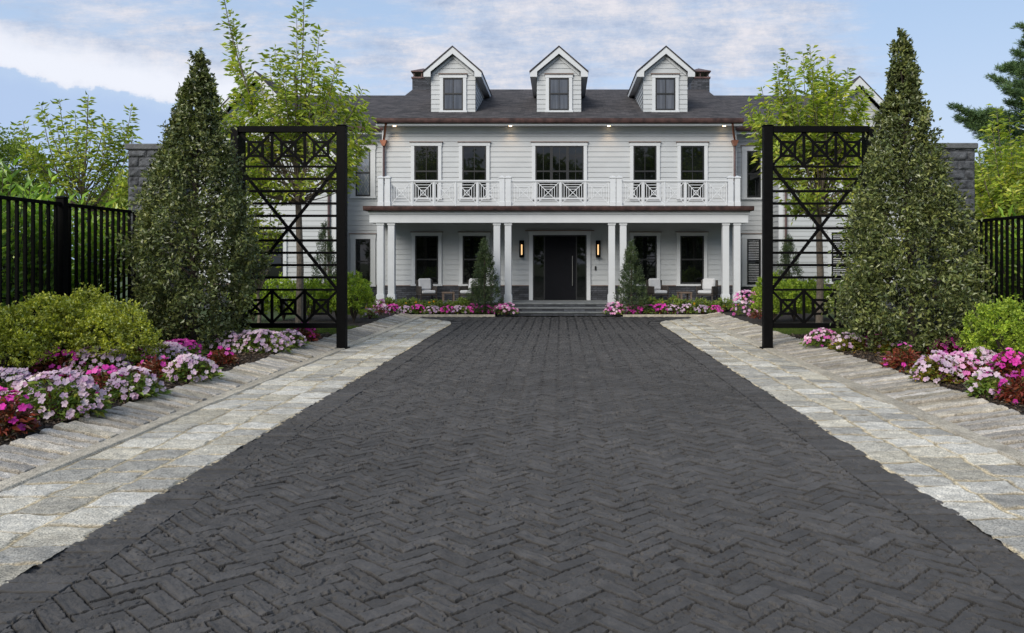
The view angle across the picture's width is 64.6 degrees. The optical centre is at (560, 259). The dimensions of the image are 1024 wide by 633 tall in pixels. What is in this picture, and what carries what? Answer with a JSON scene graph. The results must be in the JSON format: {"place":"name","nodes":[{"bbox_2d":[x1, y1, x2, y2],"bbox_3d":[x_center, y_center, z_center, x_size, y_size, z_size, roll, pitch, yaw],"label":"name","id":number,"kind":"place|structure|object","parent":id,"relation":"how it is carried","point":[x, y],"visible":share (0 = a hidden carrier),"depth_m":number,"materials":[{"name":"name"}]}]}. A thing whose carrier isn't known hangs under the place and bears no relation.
{"place":"outdoors","nodes":[
{"label":"outdoors","id":0,"kind":"place"},
{"bbox_2d":[0,332,335,445],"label":"planting bed","id":1,"kind":"object","parent":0,"point":[71,420],"visible":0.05,"depth_m":11.58,"materials":[{"name":"brown wood"}]},
{"bbox_2d":[0,386,41,439],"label":"impatiens","id":2,"kind":"object","parent":1,"relation":"on","point":[13,420],"visible":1,"depth_m":8.53,"materials":[{"name":"pink plant"}]},
{"bbox_2d":[0,367,41,399],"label":"impatiens","id":3,"kind":"object","parent":1,"relation":"on","point":[11,382],"visible":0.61,"depth_m":10.44,"materials":[{"name":"pink plant"}]},
{"bbox_2d":[0,300,57,374],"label":"boxwood","id":4,"kind":"object","parent":1,"relation":"on","point":[19,336],"visible":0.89,"depth_m":12.17,"materials":[{"name":"green plant"}]},
{"bbox_2d":[0,291,97,366],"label":"boxwood","id":5,"kind":"object","parent":1,"relation":"on","point":[36,301],"visible":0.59,"depth_m":12.65,"materials":[{"name":"green plant"}]},
{"bbox_2d":[23,347,87,380],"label":"impatiens","id":6,"kind":"object","parent":1,"relation":"on","point":[36,368],"visible":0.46,"depth_m":12.52,"materials":[{"name":"red plant"}]},
{"bbox_2d":[11,366,114,422],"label":"impatiens","id":7,"kind":"object","parent":1,"relation":"on","point":[81,399],"visible":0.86,"depth_m":9.46,"materials":[{"name":"pink plant"}]},
{"bbox_2d":[0,195,140,368],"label":"fence","id":8,"kind":"object","parent":1,"relation":"on","point":[62,245],"visible":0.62,"depth_m":14.55,"materials":[{"name":"black metal"}]},
{"bbox_2d":[36,282,133,352],"bbox_3d":[-8.061,1.127,13.620,1.658,1.493,1.618,0,0,0],"label":"boxwood","id":9,"kind":"object","parent":1,"relation":"on","point":[80,294],"visible":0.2,"depth_m":13.43,"materials":[{"name":"green plant"}]},
{"bbox_2d":[62,346,135,376],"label":"impatiens","id":10,"kind":"object","parent":1,"relation":"on","point":[119,360],"visible":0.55,"depth_m":12.68,"materials":[{"name":"pink plant"}]},
{"bbox_2d":[73,364,134,398],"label":"impatiens","id":11,"kind":"object","parent":1,"relation":"on","point":[101,379],"visible":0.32,"depth_m":10.93,"materials":[{"name":"pink plant"}]},
{"bbox_2d":[64,296,167,367],"bbox_3d":[-7.263,1.230,13.182,1.416,1.286,1.461,0,0,-40],"label":"boxwood","id":12,"kind":"object","parent":1,"relation":"on","point":[149,337],"visible":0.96,"depth_m":12.97,"materials":[{"name":"green plant"}]},
{"bbox_2d":[100,365,171,403],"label":"impatiens","id":13,"kind":"object","parent":1,"relation":"on","point":[145,381],"visible":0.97,"depth_m":10.75,"materials":[{"name":"pink plant"}]},
{"bbox_2d":[132,354,181,379],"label":"impatiens","id":14,"kind":"object","parent":1,"relation":"on","point":[158,365],"visible":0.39,"depth_m":12.55,"materials":[{"name":"pink plant"}]},
{"bbox_2d":[125,144,193,346],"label":"stone pillar","id":15,"kind":"structure","parent":1,"relation":"on","point":[139,156],"depth_m":17.38,"materials":[{"name":"grey stone"}]},
{"bbox_2d":[140,341,192,364],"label":"impatiens","id":16,"kind":"object","parent":1,"relation":"on","point":[172,350],"visible":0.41,"depth_m":14.43,"materials":[{"name":"pink plant"}]},
{"bbox_2d":[163,338,209,359],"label":"impatiens","id":17,"kind":"object","parent":1,"relation":"on","point":[192,348],"visible":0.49,"depth_m":15.28,"materials":[{"name":"pink plant"}]},
{"bbox_2d":[105,47,273,353],"bbox_3d":[-7.354,-1.097,16.277,2.870,6.396,2.844,0,0,0],"label":"holly tree","id":18,"kind":"object","parent":1,"relation":"on","point":[187,121],"visible":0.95,"depth_m":15.87,"materials":[{"name":"green plant"}]},
{"bbox_2d":[158,353,223,381],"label":"impatiens","id":19,"kind":"object","parent":1,"relation":"on","point":[184,364],"visible":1,"depth_m":12.31,"materials":[{"name":"pink plant"}]},
{"bbox_2d":[204,346,239,365],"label":"impatiens","id":20,"kind":"object","parent":1,"relation":"on","point":[229,357],"visible":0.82,"depth_m":14.13,"materials":[{"name":"red plant"}]},
{"bbox_2d":[204,330,251,353],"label":"impatiens","id":21,"kind":"object","parent":1,"relation":"on","point":[220,343],"visible":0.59,"depth_m":15.97,"materials":[{"name":"pink plant"}]},
{"bbox_2d":[229,329,294,352],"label":"impatiens","id":22,"kind":"object","parent":1,"relation":"on","point":[266,342],"visible":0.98,"depth_m":16.01,"materials":[{"name":"pink plant"}]},
{"bbox_2d":[230,125,349,348],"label":"gate","id":23,"kind":"structure","parent":1,"relation":"on","point":[340,287],"depth_m":18.18,"materials":[{"name":"black metal"}]},
{"bbox_2d":[276,329,310,348],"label":"impatiens","id":24,"kind":"object","parent":1,"relation":"on","point":[295,340],"visible":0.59,"depth_m":17.08,"materials":[{"name":"pink plant"}]},
{"bbox_2d":[288,322,321,341],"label":"impatiens","id":25,"kind":"object","parent":1,"relation":"on","point":[310,332],"visible":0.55,"depth_m":18.36,"materials":[{"name":"pink plant"}]},
{"bbox_2d":[121,309,306,323],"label":"lawn","id":26,"kind":"structure","parent":0,"point":[265,320],"depth_m":26.35,"materials":[{"name":"green plant"}]},
{"bbox_2d":[10,91,141,257],"bbox_3d":[-13.552,-1.408,23.025,3.771,6.820,3.036,0,0,0],"label":"broadleaf tree","id":27,"kind":"object","parent":26,"relation":"on","point":[39,168],"visible":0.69,"depth_m":22.82,"materials":[{"name":"green plant"}]},
{"bbox_2d":[227,325,357,334],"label":"grass","id":28,"kind":"structure","parent":0,"point":[326,330],"depth_m":21.33,"materials":[{"name":"green plant"}]},
{"bbox_2d":[274,312,399,326],"bbox_3d":[-7.100,1.896,25.900,3.000,0.076,6.600,0,0,0],"label":"planting bed","id":29,"kind":"object","parent":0,"point":[359,322],"visible":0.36,"depth_m":25.30,"materials":[{"name":"brown soil"}]},
{"bbox_2d":[260,272,307,319],"bbox_3d":[-8.479,1.116,24.886,1.508,1.512,1.532,0,0,0],"label":"boxwood","id":30,"kind":"object","parent":29,"relation":"on","point":[284,284],"visible":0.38,"depth_m":24.68,"materials":[{"name":"green plant"}]},
{"bbox_2d":[287,279,332,320],"bbox_3d":[-7.575,1.201,24.604,1.397,1.343,1.506,0,0,0],"label":"boxwood","id":31,"kind":"object","parent":29,"relation":"on","point":[312,284],"visible":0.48,"depth_m":24.40,"materials":[{"name":"green plant"}]},
{"bbox_2d":[306,219,335,309],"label":"conifer","id":32,"kind":"object","parent":29,"relation":"on","point":[321,235],"visible":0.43,"depth_m":28.94,"materials":[{"name":"green plant"}]},
{"bbox_2d":[330,271,378,322],"bbox_3d":[-6.161,1.086,23.990,1.388,1.571,1.337,0,0,42],"label":"boxwood","id":33,"kind":"object","parent":29,"relation":"on","point":[362,289],"visible":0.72,"depth_m":23.85,"materials":[{"name":"green plant"}]},
{"bbox_2d":[407,312,495,313],"bbox_3d":[-5.395,1.920,28.835,6.210,0.028,0.930,0,0,0],"label":"planting bed","id":34,"kind":"object","parent":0,"point":[450,313],"visible":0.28,"depth_m":28.74,"materials":[{"name":"brown soil"}]},
{"bbox_2d":[464,237,504,312],"bbox_3d":[-2.695,0.539,28.784,1.525,2.724,1.463,0,0,24],"label":"conifer","id":35,"kind":"object","parent":34,"relation":"on","point":[484,260],"visible":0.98,"depth_m":28.63,"materials":[{"name":"green plant"}]},
{"bbox_2d":[21,268,991,573],"bbox_3d":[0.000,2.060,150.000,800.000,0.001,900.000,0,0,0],"label":"ground","id":36,"kind":"structure","parent":0,"point":[495,316],"depth_m":29.20,"materials":[{"name":"grey stone"}]},
{"bbox_2d":[0,121,63,250],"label":"tree","id":37,"kind":"object","parent":36,"relation":"on","point":[8,149],"visible":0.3,"depth_m":32.95,"materials":[{"name":"green plant"}]},
{"bbox_2d":[85,163,127,284],"bbox_3d":[-18.415,-1.097,36.127,6.102,6.415,6.442,0,0,0],"label":"tree","id":38,"kind":"object","parent":36,"relation":"on","point":[95,198],"visible":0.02,"depth_m":34.11,"materials":[{"name":"green plant"}]},
{"bbox_2d":[0,313,415,480],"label":"granite edging","id":39,"kind":"object","parent":36,"relation":"on","point":[33,451],"visible":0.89,"depth_m":10.21,"materials":[{"name":"grey stone"}]},
{"bbox_2d":[411,314,494,316],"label":"kerb","id":40,"kind":"structure","parent":36,"relation":"on","point":[457,315],"depth_m":28.25,"materials":[{"name":"stone"}]},
{"bbox_2d":[623,314,703,316],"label":"kerb","id":41,"kind":"structure","parent":36,"relation":"on","point":[656,315],"depth_m":28.25,"materials":[{"name":"stone"}]},
{"bbox_2d":[697,312,1023,451],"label":"granite edging","id":42,"kind":"object","parent":36,"relation":"on","point":[1003,424],"visible":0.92,"depth_m":11.96,"materials":[{"name":"grey stone"}]},
{"bbox_2d":[945,102,1023,166],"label":"pine tree","id":43,"kind":"object","parent":36,"relation":"on","point":[973,120],"visible":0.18,"depth_m":32.94,"materials":[{"name":"green plant"}]},
{"bbox_2d":[974,141,1023,313],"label":"tree","id":44,"kind":"object","parent":36,"relation":"on","point":[988,168],"visible":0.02,"depth_m":26.51,"materials":[{"name":"green plant"}]},
{"bbox_2d":[0,316,1023,632],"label":"driveway","id":45,"kind":"structure","parent":0,"point":[560,474],"depth_m":6.14,"materials":[{"name":"grey brick"}]},
{"bbox_2d":[0,316,422,492],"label":"kerb","id":46,"kind":"structure","parent":45,"relation":"on","point":[38,471],"depth_m":9.64,"materials":[{"name":"stone"}]},
{"bbox_2d":[0,318,450,585],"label":"granite paving","id":47,"kind":"structure","parent":45,"relation":"on","point":[44,517],"depth_m":8.09,"materials":[{"name":"grey stone"}]},
{"bbox_2d":[660,318,1023,558],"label":"granite paving","id":48,"kind":"structure","parent":45,"relation":"on","point":[980,487],"depth_m":8.96,"materials":[{"name":"grey stone"}]},
{"bbox_2d":[690,316,1023,464],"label":"kerb","id":49,"kind":"structure","parent":45,"relation":"on","point":[1013,454],"depth_m":10.89,"materials":[{"name":"stone"}]},
{"bbox_2d":[0,0,1023,261],"label":"sky","id":50,"kind":"structure","parent":0,"point":[121,53],"materials":[{"name":"blue"}]},
{"bbox_2d":[192,45,913,315],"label":"house","id":51,"kind":"structure","parent":0,"point":[559,168],"depth_m":31.47,"materials":[{"name":"white wood"}]},
{"bbox_2d":[229,229,286,283],"bbox_3d":[-11.666,-0.137,31.245,2.260,2.155,0.130,0,0,0],"label":"window","id":52,"kind":"structure","parent":51,"relation":"in","point":[279,258],"depth_m":31.27,"materials":[{"name":"wood"}]},
{"bbox_2d":[349,233,376,286],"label":"window","id":53,"kind":"structure","parent":51,"relation":"in","point":[363,245],"depth_m":33.14,"materials":[{"name":"glass"}]},
{"bbox_2d":[350,144,376,197],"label":"window","id":54,"kind":"structure","parent":51,"relation":"in","point":[367,189],"depth_m":33.15,"materials":[{"name":"glass"}]},
{"bbox_2d":[409,141,442,199],"bbox_3d":[-5.224,-3.458,31.445,1.287,2.255,0.130,0,0,0],"label":"window","id":55,"kind":"structure","parent":51,"relation":"in","point":[426,156],"depth_m":31.47,"materials":[{"name":"metal"}]},
{"bbox_2d":[416,278,436,300],"bbox_3d":[-5.048,1.149,30.463,0.660,0.862,0.650,0,0,-26],"label":"armchair","id":56,"kind":"object","parent":51,"relation":"on","point":[425,287],"visible":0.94,"depth_m":30.53,"materials":[{"name":"fabric"}]},
{"bbox_2d":[411,232,442,285],"bbox_3d":[-5.205,-0.027,31.445,1.263,2.115,0.130,0,0,0],"label":"window","id":57,"kind":"structure","parent":51,"relation":"in","point":[426,246],"depth_m":31.47,"materials":[{"name":"metal"}]},
{"bbox_2d":[457,141,490,199],"bbox_3d":[-3.355,-3.458,31.445,1.294,2.255,0.130,0,0,0],"label":"window","id":58,"kind":"structure","parent":51,"relation":"in","point":[474,156],"depth_m":31.45,"materials":[{"name":"metal"}]},
{"bbox_2d":[458,232,489,285],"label":"window","id":59,"kind":"structure","parent":51,"relation":"in","point":[469,242],"depth_m":31.47,"materials":[{"name":"metal"}]},
{"bbox_2d":[531,141,587,199],"bbox_3d":[-0.040,-3.458,31.445,2.239,2.255,0.130,0,0,0],"label":"window","id":60,"kind":"structure","parent":51,"relation":"in","point":[551,160],"depth_m":31.47,"materials":[{"name":"glass"}]},
{"bbox_2d":[545,236,575,299],"bbox_3d":[-0.004,0.336,31.390,1.197,2.468,0.095,0,0,0],"label":"door","id":61,"kind":"structure","parent":51,"relation":"in","point":[560,251],"depth_m":31.41,"materials":[{"name":"wood"}]},
{"bbox_2d":[629,141,660,199],"bbox_3d":[3.285,-3.458,31.445,1.260,2.255,0.130,0,0,0],"label":"window","id":62,"kind":"structure","parent":51,"relation":"in","point":[644,155],"depth_m":31.47,"materials":[{"name":"metal"}]},
{"bbox_2d":[630,232,660,285],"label":"window","id":63,"kind":"structure","parent":51,"relation":"in","point":[647,243],"depth_m":31.47,"materials":[{"name":"metal"}]},
{"bbox_2d":[646,278,668,299],"bbox_3d":[3.649,1.149,30.464,0.660,0.862,0.650,0,0,-20],"label":"armchair","id":64,"kind":"object","parent":51,"relation":"on","point":[655,287],"visible":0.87,"depth_m":30.50,"materials":[{"name":"fabric"}]},
{"bbox_2d":[676,232,707,285],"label":"window","id":65,"kind":"structure","parent":51,"relation":"in","point":[691,246],"depth_m":31.47,"materials":[{"name":"wood"}]},
{"bbox_2d":[676,141,708,199],"bbox_3d":[5.134,-3.458,31.445,1.277,2.255,0.130,0,0,0],"label":"window","id":66,"kind":"structure","parent":51,"relation":"in","point":[692,156],"depth_m":31.47,"materials":[{"name":"glass"}]},
{"bbox_2d":[696,278,717,300],"bbox_3d":[5.522,1.149,30.463,0.660,0.862,0.650,0,0,29],"label":"armchair","id":67,"kind":"object","parent":51,"relation":"on","point":[708,287],"visible":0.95,"depth_m":30.52,"materials":[{"name":"fabric"}]},
{"bbox_2d":[741,145,761,199],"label":"window","id":68,"kind":"structure","parent":51,"relation":"in","point":[751,181],"depth_m":33.15,"materials":[{"name":"metal"}]},
{"bbox_2d":[741,233,761,286],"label":"window","id":69,"kind":"structure","parent":51,"relation":"in","point":[751,242],"depth_m":33.15,"materials":[{"name":"wood"}]},
{"bbox_2d":[827,229,882,283],"bbox_3d":[11.422,-0.137,31.245,2.260,2.155,0.130,0,0,0],"label":"window","id":70,"kind":"structure","parent":51,"relation":"in","point":[831,260],"depth_m":31.26,"materials":[{"name":"wood"}]},
{"bbox_2d":[623,312,708,313],"bbox_3d":[5.345,1.919,28.835,6.310,0.028,0.930,0,0,0],"label":"planting bed","id":71,"kind":"object","parent":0,"point":[672,313],"visible":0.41,"depth_m":28.72,"materials":[{"name":"brown soil"}]},
{"bbox_2d":[613,239,652,312],"bbox_3d":[2.528,0.566,28.778,1.520,2.667,1.432,0,0,0],"label":"conifer","id":72,"kind":"object","parent":71,"relation":"on","point":[631,259],"visible":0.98,"depth_m":28.66,"materials":[{"name":"green plant"}]},
{"bbox_2d":[722,311,846,325],"bbox_3d":[7.100,1.899,25.700,3.000,0.078,7.000,0,0,0],"label":"planting bed","id":73,"kind":"object","parent":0,"point":[780,319],"visible":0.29,"depth_m":25.49,"materials":[{"name":"brown soil"}]},
{"bbox_2d":[730,290,761,315],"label":"impatiens","id":74,"kind":"object","parent":73,"relation":"on","point":[747,311],"visible":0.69,"depth_m":26.89,"materials":[{"name":"pink plant"}]},
{"bbox_2d":[748,269,801,319],"bbox_3d":[6.367,1.081,23.991,1.552,1.583,1.511,0,0,0],"label":"boxwood","id":75,"kind":"object","parent":73,"relation":"on","point":[757,298],"visible":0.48,"depth_m":23.79,"materials":[{"name":"green plant"}]},
{"bbox_2d":[773,233,804,311],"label":"conifer","id":76,"kind":"object","parent":73,"relation":"on","point":[788,248],"visible":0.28,"depth_m":28.88,"materials":[{"name":"green plant"}]},
{"bbox_2d":[773,279,815,320],"bbox_3d":[7.059,1.189,24.610,1.467,1.367,1.460,0,0,-22],"label":"boxwood","id":77,"kind":"object","parent":73,"relation":"on","point":[796,282],"visible":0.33,"depth_m":24.34,"materials":[{"name":"green plant"}]},
{"bbox_2d":[796,275,837,319],"bbox_3d":[7.878,1.169,24.915,1.501,1.408,1.404,0,0,-29],"label":"boxwood","id":78,"kind":"object","parent":73,"relation":"on","point":[811,284],"visible":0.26,"depth_m":24.70,"materials":[{"name":"green plant"}]},
{"bbox_2d":[773,328,901,334],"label":"grass","id":79,"kind":"structure","parent":0,"point":[790,331],"depth_m":21.11,"materials":[{"name":"green plant"}]},
{"bbox_2d":[807,309,1003,328],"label":"lawn","id":80,"kind":"structure","parent":0,"point":[832,315],"depth_m":27.16,"materials":[{"name":"green plant"}]},
{"bbox_2d":[973,21,1023,176],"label":"pine tree","id":81,"kind":"object","parent":80,"relation":"on","point":[1014,68],"visible":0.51,"depth_m":30.05,"materials":[{"name":"green plant"}]},
{"bbox_2d":[789,333,1023,414],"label":"planting bed","id":82,"kind":"object","parent":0,"point":[963,390],"visible":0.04,"depth_m":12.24,"materials":[{"name":"brown wood"}]},
{"bbox_2d":[759,125,876,348],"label":"gate","id":83,"kind":"structure","parent":82,"relation":"on","point":[769,166],"depth_m":18.18,"materials":[{"name":"black metal"}]},
{"bbox_2d":[799,327,841,347],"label":"impatiens","id":84,"kind":"object","parent":82,"relation":"on","point":[820,337],"visible":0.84,"depth_m":17.21,"materials":[{"name":"pink plant"}]},
{"bbox_2d":[827,332,874,352],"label":"impatiens","id":85,"kind":"object","parent":82,"relation":"on","point":[858,343],"visible":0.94,"depth_m":16.36,"materials":[{"name":"pink plant"}]},
{"bbox_2d":[880,342,927,372],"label":"impatiens","id":86,"kind":"object","parent":82,"relation":"on","point":[898,359],"visible":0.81,"depth_m":13.71,"materials":[{"name":"red plant"}]},
{"bbox_2d":[820,27,997,354],"bbox_3d":[6.860,-1.219,16.065,3.233,6.749,3.076,0,0,26],"label":"holly tree","id":87,"kind":"object","parent":82,"relation":"on","point":[901,107],"visible":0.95,"depth_m":15.50,"materials":[{"name":"green plant"}]},
{"bbox_2d":[905,350,968,383],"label":"impatiens","id":88,"kind":"object","parent":82,"relation":"on","point":[925,370],"visible":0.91,"depth_m":12.14,"materials":[{"name":"pink plant"}]},
{"bbox_2d":[909,143,977,342],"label":"stone pillar","id":89,"kind":"structure","parent":82,"relation":"on","point":[963,161],"depth_m":17.98,"materials":[{"name":"grey stone"}]},
{"bbox_2d":[923,335,977,356],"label":"impatiens","id":90,"kind":"object","parent":82,"relation":"on","point":[945,347],"visible":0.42,"depth_m":15.19,"materials":[{"name":"pink plant"}]},
{"bbox_2d":[932,351,984,383],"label":"impatiens","id":91,"kind":"object","parent":82,"relation":"on","point":[969,369],"visible":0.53,"depth_m":12.13,"materials":[{"name":"pink plant"}]},
{"bbox_2d":[960,346,1005,370],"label":"impatiens","id":92,"kind":"object","parent":82,"relation":"on","point":[985,356],"visible":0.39,"depth_m":13.30,"materials":[{"name":"pink plant"}]},
{"bbox_2d":[963,366,1009,400],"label":"impatiens","id":93,"kind":"object","parent":82,"relation":"on","point":[975,386],"visible":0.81,"depth_m":10.98,"materials":[{"name":"white plant"}]},
{"bbox_2d":[953,293,1023,362],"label":"boxwood","id":94,"kind":"object","parent":82,"relation":"on","point":[987,329],"visible":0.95,"depth_m":13.50,"materials":[{"name":"green plant"}]},
{"bbox_2d":[974,215,1023,350],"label":"fence","id":95,"kind":"object","parent":82,"relation":"on","point":[1007,219],"visible":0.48,"depth_m":16.84,"materials":[{"name":"black metal"}]},
{"bbox_2d":[983,347,1023,378],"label":"impatiens","id":96,"kind":"object","parent":82,"relation":"on","point":[1010,360],"visible":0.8,"depth_m":12.52,"materials":[{"name":"pink plant"}]},
{"bbox_2d":[992,370,1023,404],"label":"impatiens","id":97,"kind":"object","parent":82,"relation":"on","point":[1007,393],"visible":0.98,"depth_m":10.48,"materials":[{"name":"red plant"}]},
{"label":"lawn","id":98,"kind":"structure","parent":0,"visible":0},
{"bbox_2d":[0,157,22,307],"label":"laurel","id":99,"kind":"object","parent":98,"relation":"on","point":[3,246],"visible":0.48,"depth_m":13.82,"materials":[{"name":"green plant"}]},
{"bbox_2d":[0,154,44,316],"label":"laurel","id":100,"kind":"object","parent":98,"relation":"on","point":[18,189],"visible":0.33,"depth_m":14.41,"materials":[{"name":"green plant"}]},
{"bbox_2d":[0,181,73,363],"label":"laurel","id":101,"kind":"object","parent":98,"relation":"on","point":[60,193],"visible":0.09,"depth_m":14.97,"materials":[{"name":"green plant"}]},
{"bbox_2d":[0,167,92,352],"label":"laurel","id":102,"kind":"object","parent":98,"relation":"on","point":[53,190],"visible":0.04,"depth_m":15.78,"materials":[{"name":"green plant"}]},
{"bbox_2d":[50,189,127,311],"bbox_3d":[-9.951,0.239,17.021,1.660,3.429,1.689,0,0,0],"label":"laurel","id":103,"kind":"object","parent":98,"relation":"on","point":[98,238],"visible":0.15,"depth_m":16.93,"materials":[{"name":"green plant"}]},
{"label":"lawn","id":104,"kind":"structure","parent":0,"visible":0},
{"bbox_2d":[988,205,1022,324],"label":"laurel","id":105,"kind":"object","parent":104,"relation":"on","point":[1010,211],"visible":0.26,"depth_m":17.47,"materials":[{"name":"green plant"}]},
{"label":"lawn","id":106,"kind":"structure","parent":0,"visible":0},
{"bbox_2d":[246,188,288,322],"bbox_3d":[-8.469,-0.072,22.503,1.713,4.150,1.663,0,0,0],"label":"sapling","id":107,"kind":"object","parent":106,"relation":"on","point":[259,224],"visible":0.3,"depth_m":22.50,"materials":[{"name":"green plant"}]},
{"bbox_2d":[213,0,379,329],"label":"broadleaf tree","id":108,"kind":"object","parent":106,"relation":"on","point":[320,112],"visible":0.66,"depth_m":21.30,"materials":[{"name":"green plant"}]},
{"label":"lawn","id":109,"kind":"structure","parent":0,"visible":0},
{"bbox_2d":[740,44,877,329],"bbox_3d":[6.658,-1.913,21.494,3.967,7.830,3.085,0,0,0],"label":"broadleaf tree","id":110,"kind":"object","parent":109,"relation":"on","point":[824,114],"visible":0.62,"depth_m":21.15,"materials":[{"name":"green plant"}]},
{"bbox_2d":[974,97,1023,277],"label":"broadleaf tree","id":111,"kind":"object","parent":109,"relation":"on","point":[988,200],"visible":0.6,"depth_m":21.97,"materials":[{"name":"green plant"}]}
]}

